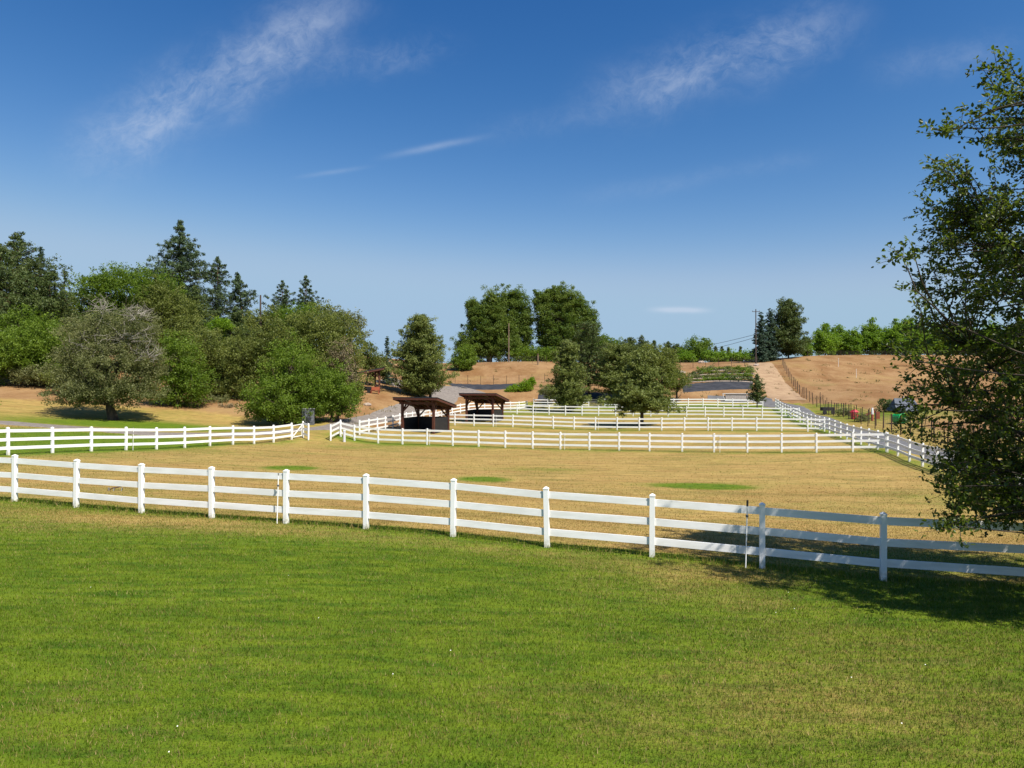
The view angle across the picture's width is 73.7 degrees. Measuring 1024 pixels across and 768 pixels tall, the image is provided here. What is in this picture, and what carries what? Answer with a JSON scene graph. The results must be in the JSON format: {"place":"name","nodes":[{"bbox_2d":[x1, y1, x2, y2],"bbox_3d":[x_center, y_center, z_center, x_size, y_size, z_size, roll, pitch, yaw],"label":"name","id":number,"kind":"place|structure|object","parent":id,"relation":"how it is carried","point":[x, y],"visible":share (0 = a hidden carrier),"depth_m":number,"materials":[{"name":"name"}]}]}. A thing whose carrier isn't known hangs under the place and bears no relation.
{"place":"outdoors","nodes":[
{"label":"outdoors","id":0,"kind":"place"},
{"bbox_2d":[0,345,1023,767],"bbox_3d":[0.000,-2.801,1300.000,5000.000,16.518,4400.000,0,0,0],"label":"ground","id":1,"kind":"structure","parent":0,"point":[22,403],"depth_m":12.65,"materials":[{"name":"plant"}]},
{"bbox_2d":[0,326,33,384],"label":"tree","id":2,"kind":"object","parent":1,"relation":"on","point":[8,352],"visible":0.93,"depth_m":87.35,"materials":[{"name":"green plant"}]},
{"bbox_2d":[4,363,58,386],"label":"shrub","id":3,"kind":"object","parent":1,"relation":"on","point":[23,376],"visible":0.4,"depth_m":88.05,"materials":[{"name":"green plant"}]},
{"bbox_2d":[0,231,72,307],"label":"pine tree","id":4,"kind":"object","parent":1,"relation":"on","point":[29,262],"visible":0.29,"depth_m":111.50,"materials":[{"name":"green plant"}]},
{"bbox_2d":[0,243,74,340],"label":"pine tree","id":5,"kind":"object","parent":1,"relation":"on","point":[5,277],"visible":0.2,"depth_m":103.51,"materials":[{"name":"green plant"}]},
{"bbox_2d":[0,274,81,340],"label":"tree","id":6,"kind":"object","parent":1,"relation":"on","point":[8,304],"visible":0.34,"depth_m":96.56,"materials":[{"name":"green plant"}]},
{"bbox_2d":[35,246,51,297],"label":"fir tree","id":7,"kind":"object","parent":1,"relation":"on","point":[41,250],"visible":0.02,"depth_m":115.91,"materials":[{"name":"green plant"}]},
{"bbox_2d":[0,303,97,383],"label":"tree","id":8,"kind":"object","parent":1,"relation":"on","point":[36,327],"visible":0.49,"depth_m":89.98,"materials":[{"name":"green plant"}]},
{"bbox_2d":[0,270,98,359],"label":"tree","id":9,"kind":"object","parent":1,"relation":"on","point":[47,281],"visible":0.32,"depth_m":99.34,"materials":[{"name":"green plant"}]},
{"bbox_2d":[37,364,93,386],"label":"shrub","id":10,"kind":"object","parent":1,"relation":"on","point":[47,377],"visible":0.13,"depth_m":84.07,"materials":[{"name":"green plant"}]},
{"bbox_2d":[58,267,72,304],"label":"pine tree","id":11,"kind":"object","parent":1,"relation":"on","point":[65,278],"visible":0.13,"depth_m":121.97,"materials":[{"name":"green plant"}]},
{"bbox_2d":[57,298,94,341],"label":"tree","id":12,"kind":"object","parent":1,"relation":"on","point":[73,309],"visible":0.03,"depth_m":115.77,"materials":[{"name":"green plant"}]},
{"bbox_2d":[34,294,174,419],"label":"tree","id":13,"kind":"object","parent":1,"relation":"on","point":[108,388],"visible":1,"depth_m":68.95,"materials":[{"name":"green plant"}]},
{"bbox_2d":[61,261,187,349],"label":"tree","id":14,"kind":"object","parent":1,"relation":"on","point":[100,284],"visible":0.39,"depth_m":106.21,"materials":[{"name":"green plant"}]},
{"bbox_2d":[0,423,292,454],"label":"rail fence","id":15,"kind":"object","parent":1,"relation":"on","point":[52,438],"visible":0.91,"depth_m":42.68,"materials":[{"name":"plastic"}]},
{"bbox_2d":[128,274,207,366],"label":"tree","id":16,"kind":"object","parent":1,"relation":"on","point":[158,293],"visible":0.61,"depth_m":102.53,"materials":[{"name":"green plant"}]},
{"bbox_2d":[118,219,231,308],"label":"pine tree","id":17,"kind":"object","parent":1,"relation":"on","point":[184,264],"visible":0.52,"depth_m":126.72,"materials":[{"name":"green plant"}]},
{"bbox_2d":[142,328,220,408],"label":"tree","id":18,"kind":"object","parent":1,"relation":"on","point":[185,369],"visible":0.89,"depth_m":80.88,"materials":[{"name":"green plant"}]},
{"bbox_2d":[174,285,222,362],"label":"fir tree","id":19,"kind":"object","parent":1,"relation":"on","point":[194,290],"visible":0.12,"depth_m":107.74,"materials":[{"name":"green plant"}]},
{"bbox_2d":[177,313,252,395],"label":"tree","id":20,"kind":"object","parent":1,"relation":"on","point":[207,347],"visible":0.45,"depth_m":93.92,"materials":[{"name":"green plant"}]},
{"bbox_2d":[202,393,229,402],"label":"shrub","id":21,"kind":"object","parent":1,"relation":"on","point":[223,399],"visible":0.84,"depth_m":87.91,"materials":[{"name":"green plant"}]},
{"bbox_2d":[199,256,233,328],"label":"pine tree","id":22,"kind":"object","parent":1,"relation":"on","point":[217,288],"visible":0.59,"depth_m":125.50,"materials":[{"name":"green plant"}]},
{"bbox_2d":[204,316,235,342],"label":"tree","id":23,"kind":"object","parent":1,"relation":"on","point":[221,323],"visible":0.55,"depth_m":101.11,"materials":[{"name":"green plant"}]},
{"bbox_2d":[0,394,457,436],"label":"gravel lane","id":24,"kind":"structure","parent":1,"relation":"on","point":[394,411],"depth_m":71.03,"materials":[{"name":"gravel"}]},
{"bbox_2d":[214,272,258,323],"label":"pine tree","id":25,"kind":"object","parent":1,"relation":"on","point":[238,286],"visible":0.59,"depth_m":121.42,"materials":[{"name":"green plant"}]},
{"bbox_2d":[209,323,275,399],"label":"tree","id":26,"kind":"object","parent":1,"relation":"on","point":[237,384],"visible":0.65,"depth_m":90.99,"materials":[{"name":"green plant"}]},
{"bbox_2d":[223,306,263,376],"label":"fir tree","id":27,"kind":"object","parent":1,"relation":"on","point":[236,318],"visible":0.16,"depth_m":105.53,"materials":[{"name":"green plant"}]},
{"bbox_2d":[240,305,290,349],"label":"tree","id":28,"kind":"object","parent":1,"relation":"on","point":[255,320],"visible":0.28,"depth_m":112.04,"materials":[{"name":"green plant"}]},
{"bbox_2d":[261,280,298,312],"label":"pine tree","id":29,"kind":"object","parent":1,"relation":"on","point":[285,300],"visible":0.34,"depth_m":121.69,"materials":[{"name":"green plant"}]},
{"bbox_2d":[234,326,342,424],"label":"tree","id":30,"kind":"object","parent":1,"relation":"on","point":[291,391],"visible":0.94,"depth_m":73.15,"materials":[{"name":"green plant"}]},
{"bbox_2d":[265,300,324,338],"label":"tree","id":31,"kind":"object","parent":1,"relation":"on","point":[289,310],"visible":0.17,"depth_m":110.98,"materials":[{"name":"green plant"}]},
{"bbox_2d":[302,421,308,439],"bbox_3d":[-18.133,4.187,60.000,0.135,1.795,1.411,0,0,-38],"label":"rail fence","id":32,"kind":"object","parent":1,"relation":"on","point":[303,429],"visible":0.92,"depth_m":60.01,"materials":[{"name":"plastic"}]},
{"bbox_2d":[291,275,323,345],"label":"pine tree","id":33,"kind":"object","parent":1,"relation":"on","point":[304,297],"visible":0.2,"depth_m":121.33,"materials":[{"name":"green plant"}]},
{"bbox_2d":[302,408,314,424],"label":"storage box","id":34,"kind":"object","parent":1,"relation":"on","point":[311,420],"visible":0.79,"depth_m":73.15,"materials":[{"name":"grey paint"}]},
{"bbox_2d":[304,411,311,422],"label":"door","id":35,"kind":"structure","parent":34,"relation":"in","point":[309,418],"depth_m":73.11,"materials":[{"name":"grey paint"}]},
{"bbox_2d":[242,301,377,404],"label":"tree","id":36,"kind":"object","parent":1,"relation":"on","point":[315,333],"visible":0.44,"depth_m":90.63,"materials":[{"name":"green plant"}]},
{"bbox_2d":[305,356,362,422],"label":"tree","id":37,"kind":"object","parent":1,"relation":"on","point":[342,391],"visible":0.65,"depth_m":75.31,"materials":[{"name":"green plant"}]},
{"bbox_2d":[330,420,340,440],"bbox_3d":[-16.063,4.289,62.255,0.144,1.892,3.631,0,0,0],"label":"rail fence","id":38,"kind":"object","parent":1,"relation":"on","point":[331,431],"visible":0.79,"depth_m":61.33,"materials":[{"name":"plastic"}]},
{"bbox_2d":[310,299,373,350],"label":"tree","id":39,"kind":"object","parent":1,"relation":"on","point":[359,320],"visible":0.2,"depth_m":100.17,"materials":[{"name":"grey plant"}]},
{"bbox_2d":[323,336,361,409],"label":"tree","id":40,"kind":"object","parent":1,"relation":"on","point":[342,356],"visible":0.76,"depth_m":87.90,"materials":[{"name":"green plant"}]},
{"bbox_2d":[359,367,384,392],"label":"horse shelter","id":41,"kind":"object","parent":1,"relation":"on","point":[377,370],"visible":0.52,"depth_m":103.83,"materials":[{"name":"wood"}]},
{"bbox_2d":[359,339,390,384],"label":"tree","id":42,"kind":"object","parent":1,"relation":"on","point":[373,362],"visible":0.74,"depth_m":111.37,"materials":[{"name":"green plant"}]},
{"bbox_2d":[380,336,394,383],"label":"spruce tree","id":43,"kind":"object","parent":1,"relation":"on","point":[386,355],"visible":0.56,"depth_m":117.76,"materials":[{"name":"green plant"}]},
{"bbox_2d":[376,313,459,396],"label":"fir tree","id":44,"kind":"object","parent":1,"relation":"on","point":[420,329],"visible":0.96,"depth_m":106.33,"materials":[{"name":"green plant"}]},
{"bbox_2d":[390,332,448,396],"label":"tree","id":45,"kind":"object","parent":1,"relation":"on","point":[435,364],"visible":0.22,"depth_m":108.36,"materials":[{"name":"green plant"}]},
{"bbox_2d":[393,397,456,433],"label":"horse shelter","id":46,"kind":"object","parent":1,"relation":"on","point":[432,422],"visible":0.89,"depth_m":74.19,"materials":[{"name":"brown wood"}]},
{"bbox_2d":[376,380,484,396],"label":"gravel yard","id":47,"kind":"structure","parent":1,"relation":"on","point":[452,391],"depth_m":126.81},
{"bbox_2d":[359,401,527,434],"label":"rail fence","id":48,"kind":"object","parent":1,"relation":"on","point":[393,420],"visible":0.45,"depth_m":78.09,"materials":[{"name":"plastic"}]},
{"bbox_2d":[447,342,479,370],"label":"tree","id":49,"kind":"object","parent":1,"relation":"on","point":[460,360],"visible":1,"depth_m":158.35,"materials":[{"name":"green plant"}]},
{"bbox_2d":[459,393,508,422],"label":"horse shelter","id":50,"kind":"object","parent":1,"relation":"on","point":[492,399],"visible":0.88,"depth_m":90.33,"materials":[{"name":"brown wood"}]},
{"bbox_2d":[450,383,518,389],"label":"landscape fabric","id":51,"kind":"object","parent":1,"relation":"on","point":[487,387],"visible":0.85,"depth_m":136.01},
{"bbox_2d":[450,283,536,362],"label":"tree","id":52,"kind":"object","parent":1,"relation":"on","point":[491,317],"visible":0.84,"depth_m":197.59,"materials":[{"name":"green plant"}]},
{"bbox_2d":[0,454,1023,580],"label":"rail fence","id":53,"kind":"object","parent":1,"relation":"on","point":[883,542],"visible":0.93,"depth_m":16.57,"materials":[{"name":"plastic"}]},
{"bbox_2d":[503,376,536,391],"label":"hedge","id":54,"kind":"object","parent":1,"relation":"on","point":[529,384],"visible":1,"depth_m":129.40,"materials":[{"name":"green plant"}]},
{"bbox_2d":[509,343,541,361],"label":"tree","id":55,"kind":"object","parent":1,"relation":"on","point":[518,352],"visible":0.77,"depth_m":192.90,"materials":[{"name":"green plant"}]},
{"bbox_2d":[48,357,1014,432],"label":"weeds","id":56,"kind":"object","parent":1,"relation":"on","point":[673,395],"visible":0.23,"depth_m":118.65,"materials":[{"name":"green plant"}]},
{"bbox_2d":[526,345,559,361],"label":"tree","id":57,"kind":"object","parent":1,"relation":"on","point":[544,355],"visible":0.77,"depth_m":192.81,"materials":[{"name":"green plant"}]},
{"bbox_2d":[537,384,554,403],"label":"shrub","id":58,"kind":"object","parent":1,"relation":"on","point":[543,391],"visible":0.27,"depth_m":121.08,"materials":[{"name":"green plant"}]},
{"bbox_2d":[533,399,588,405],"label":"rail fence","id":59,"kind":"object","parent":1,"relation":"on","point":[547,402],"visible":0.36,"depth_m":120.23,"materials":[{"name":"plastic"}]},
{"bbox_2d":[539,339,591,411],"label":"pine tree","id":60,"kind":"object","parent":1,"relation":"on","point":[569,390],"visible":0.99,"depth_m":112.10,"materials":[{"name":"green plant"}]},
{"bbox_2d":[530,281,605,361],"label":"tree","id":61,"kind":"object","parent":1,"relation":"on","point":[559,309],"visible":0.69,"depth_m":198.47,"materials":[{"name":"green plant"}]},
{"bbox_2d":[538,392,611,400],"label":"landscape fabric","id":62,"kind":"object","parent":1,"relation":"on","point":[595,395],"visible":0.22,"depth_m":126.65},
{"bbox_2d":[553,321,612,393],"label":"pine tree","id":63,"kind":"object","parent":1,"relation":"on","point":[587,342],"visible":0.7,"depth_m":127.17,"materials":[{"name":"green plant"}]},
{"bbox_2d":[591,334,623,360],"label":"tree","id":64,"kind":"object","parent":1,"relation":"on","point":[607,338],"visible":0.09,"depth_m":193.25,"materials":[{"name":"green plant"}]},
{"bbox_2d":[583,339,635,394],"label":"pine tree","id":65,"kind":"object","parent":1,"relation":"on","point":[616,358],"visible":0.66,"depth_m":120.75,"materials":[{"name":"green plant"}]},
{"bbox_2d":[340,421,885,452],"bbox_3d":[5.547,4.544,56.289,45.289,2.206,0.156,0,0,18],"label":"rail fence","id":66,"kind":"object","parent":1,"relation":"on","point":[816,447],"visible":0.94,"depth_m":55.05,"materials":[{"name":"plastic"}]},
{"bbox_2d":[420,412,829,431],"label":"rail fence","id":67,"kind":"object","parent":1,"relation":"on","point":[617,422],"visible":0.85,"depth_m":74.97,"materials":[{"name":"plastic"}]},
{"bbox_2d":[619,337,647,357],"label":"pine tree","id":68,"kind":"object","parent":1,"relation":"on","point":[629,340],"visible":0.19,"depth_m":149.07,"materials":[{"name":"green plant"}]},
{"bbox_2d":[595,348,687,425],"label":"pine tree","id":69,"kind":"object","parent":1,"relation":"on","point":[641,391],"visible":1,"depth_m":79.26,"materials":[{"name":"leaf"},{"name":"bark"}]},
{"bbox_2d":[504,404,799,417],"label":"rail fence","id":70,"kind":"object","parent":1,"relation":"on","point":[668,414],"visible":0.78,"depth_m":94.60,"materials":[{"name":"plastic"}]},
{"bbox_2d":[632,342,681,389],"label":"tree","id":71,"kind":"object","parent":1,"relation":"on","point":[665,359],"visible":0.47,"depth_m":116.75,"materials":[{"name":"green plant"}]},
{"bbox_2d":[659,364,692,401],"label":"tree","id":72,"kind":"object","parent":1,"relation":"on","point":[681,384],"visible":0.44,"depth_m":120.70,"materials":[{"name":"green plant"}]},
{"bbox_2d":[604,398,762,406],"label":"rail fence","id":73,"kind":"object","parent":1,"relation":"on","point":[717,402],"visible":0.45,"depth_m":116.32,"materials":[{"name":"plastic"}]},
{"bbox_2d":[674,349,697,362],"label":"shrub","id":74,"kind":"object","parent":1,"relation":"on","point":[689,356],"visible":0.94,"depth_m":183.93,"materials":[{"name":"green plant"}]},
{"bbox_2d":[676,335,714,361],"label":"tree","id":75,"kind":"object","parent":1,"relation":"on","point":[697,347],"visible":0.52,"depth_m":188.73,"materials":[{"name":"green plant"}]},
{"bbox_2d":[699,347,720,361],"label":"shrub","id":76,"kind":"object","parent":1,"relation":"on","point":[704,355],"visible":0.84,"depth_m":184.06,"materials":[{"name":"green plant"}]},
{"bbox_2d":[680,357,747,367],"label":"wire fence","id":77,"kind":"object","parent":1,"relation":"on","point":[744,359],"visible":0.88,"depth_m":156.00,"materials":[{"name":"brown"}]},
{"bbox_2d":[682,381,752,392],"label":"landscape fabric","id":78,"kind":"object","parent":1,"relation":"on","point":[710,386],"visible":0.92,"depth_m":130.89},
{"bbox_2d":[707,349,735,361],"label":"shrub","id":79,"kind":"object","parent":1,"relation":"on","point":[724,356],"visible":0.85,"depth_m":183.70,"materials":[{"name":"green plant"}]},
{"bbox_2d":[727,347,746,361],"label":"shrub","id":80,"kind":"object","parent":1,"relation":"on","point":[736,356],"visible":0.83,"depth_m":183.77,"materials":[{"name":"green plant"}]},
{"bbox_2d":[722,393,753,401],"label":"wooden bin","id":81,"kind":"object","parent":1,"relation":"on","point":[735,396],"visible":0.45,"depth_m":119.36,"materials":[{"name":"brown wood"}]},
{"bbox_2d":[745,500,748,567],"bbox_3d":[5.209,3.378,15.150,0.083,1.600,0.050,0,0,0],"label":"riser pole","id":82,"kind":"object","parent":1,"relation":"on","point":[747,503],"visible":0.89,"depth_m":15.14,"materials":[{"name":"white plastic"}]},
{"bbox_2d":[740,348,757,360],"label":"shrub","id":83,"kind":"object","parent":1,"relation":"on","point":[745,353],"visible":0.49,"depth_m":183.64,"materials":[{"name":"green plant"}]},
{"bbox_2d":[746,373,766,407],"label":"pine tree","id":84,"kind":"object","parent":1,"relation":"on","point":[755,394],"visible":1,"depth_m":112.27,"materials":[{"name":"green plant"}]},
{"bbox_2d":[748,312,771,361],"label":"spruce tree","id":85,"kind":"object","parent":1,"relation":"on","point":[762,352],"visible":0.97,"depth_m":165.43,"materials":[{"name":"green plant"}]},
{"bbox_2d":[764,308,782,360],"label":"spruce tree","id":86,"kind":"object","parent":1,"relation":"on","point":[773,355],"visible":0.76,"depth_m":167.16,"materials":[{"name":"green plant"}]},
{"bbox_2d":[767,296,815,357],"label":"pine tree","id":87,"kind":"object","parent":1,"relation":"on","point":[789,334],"visible":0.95,"depth_m":168.05,"materials":[{"name":"green plant"}]},
{"bbox_2d":[795,336,815,355],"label":"maple tree","id":88,"kind":"object","parent":1,"relation":"on","point":[808,350],"visible":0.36,"depth_m":177.38,"materials":[{"name":"green plant"}]},
{"bbox_2d":[811,322,845,354],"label":"maple tree","id":89,"kind":"object","parent":1,"relation":"on","point":[824,338],"visible":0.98,"depth_m":178.28,"materials":[{"name":"green plant"}]},
{"bbox_2d":[833,324,849,354],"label":"maple tree","id":90,"kind":"object","parent":1,"relation":"on","point":[841,332],"visible":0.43,"depth_m":180.91,"materials":[{"name":"green plant"}]},
{"bbox_2d":[840,327,867,354],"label":"maple tree","id":91,"kind":"object","parent":1,"relation":"on","point":[854,345],"visible":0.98,"depth_m":177.40,"materials":[{"name":"green plant"}]},
{"bbox_2d":[853,413,870,421],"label":"shrub","id":92,"kind":"object","parent":1,"relation":"on","point":[861,417],"visible":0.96,"depth_m":83.75,"materials":[{"name":"green plant"}]},
{"bbox_2d":[708,395,1023,483],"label":"asphalt lane","id":93,"kind":"structure","parent":1,"relation":"on","point":[769,402],"depth_m":76.81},
{"bbox_2d":[775,399,970,468],"bbox_3d":[31.603,3.761,67.967,0.160,3.006,78.202,0,0,14],"label":"rail fence","id":94,"kind":"object","parent":1,"relation":"on","point":[898,444],"visible":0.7,"depth_m":52.17,"materials":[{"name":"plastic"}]},
{"bbox_2d":[860,317,885,354],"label":"maple tree","id":95,"kind":"object","parent":1,"relation":"on","point":[874,338],"visible":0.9,"depth_m":178.32,"materials":[{"name":"green plant"}]},
{"bbox_2d":[873,398,891,411],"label":"shrub","id":96,"kind":"object","parent":1,"relation":"on","point":[882,403],"visible":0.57,"depth_m":92.73,"materials":[{"name":"green plant"}]},
{"bbox_2d":[782,356,1001,455],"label":"wire fence","id":97,"kind":"object","parent":1,"relation":"on","point":[794,383],"visible":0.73,"depth_m":87.72,"materials":[{"name":"brown"}]},
{"bbox_2d":[819,392,973,440],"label":"wire fence","id":98,"kind":"object","parent":1,"relation":"on","point":[830,401],"visible":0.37,"depth_m":82.10,"materials":[{"name":"brown"}]},
{"bbox_2d":[885,398,916,410],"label":"tent","id":99,"kind":"object","parent":1,"relation":"on","point":[895,400],"visible":0.38,"depth_m":90.68,"materials":[{"name":"blue fabric"}]},
{"bbox_2d":[877,315,935,354],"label":"maple tree","id":100,"kind":"object","parent":1,"relation":"on","point":[893,332],"visible":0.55,"depth_m":175.64,"materials":[{"name":"green plant"}]},
{"bbox_2d":[923,322,961,354],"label":"maple tree","id":101,"kind":"object","parent":1,"relation":"on","point":[938,347],"visible":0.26,"depth_m":178.13,"materials":[{"name":"green plant"}]},
{"bbox_2d":[871,44,1023,547],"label":"broadleaf tree","id":102,"kind":"object","parent":1,"relation":"on","point":[987,475],"visible":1,"depth_m":12.74,"materials":[{"name":"green plant"}]},
{"bbox_2d":[971,320,1006,354],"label":"maple tree","id":103,"kind":"object","parent":1,"relation":"on","point":[992,326],"visible":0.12,"depth_m":177.40,"materials":[{"name":"green plant"}]},
{"bbox_2d":[0,424,1023,767],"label":"grass","id":104,"kind":"structure","parent":0,"point":[682,558],"depth_m":10.00,"materials":[{"name":"plant"}]},
{"bbox_2d":[0,0,1023,362],"label":"sky","id":105,"kind":"structure","parent":0,"point":[689,168],"materials":[{"name":"blue"}]},
{"bbox_2d":[748,362,805,400],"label":"dirt path","id":106,"kind":"structure","parent":0,"point":[783,390],"depth_m":135.50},
{"bbox_2d":[892,413,906,423],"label":"play tunnel","id":107,"kind":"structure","parent":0,"point":[894,417],"depth_m":79.89,"materials":[{"name":"green plastic"}]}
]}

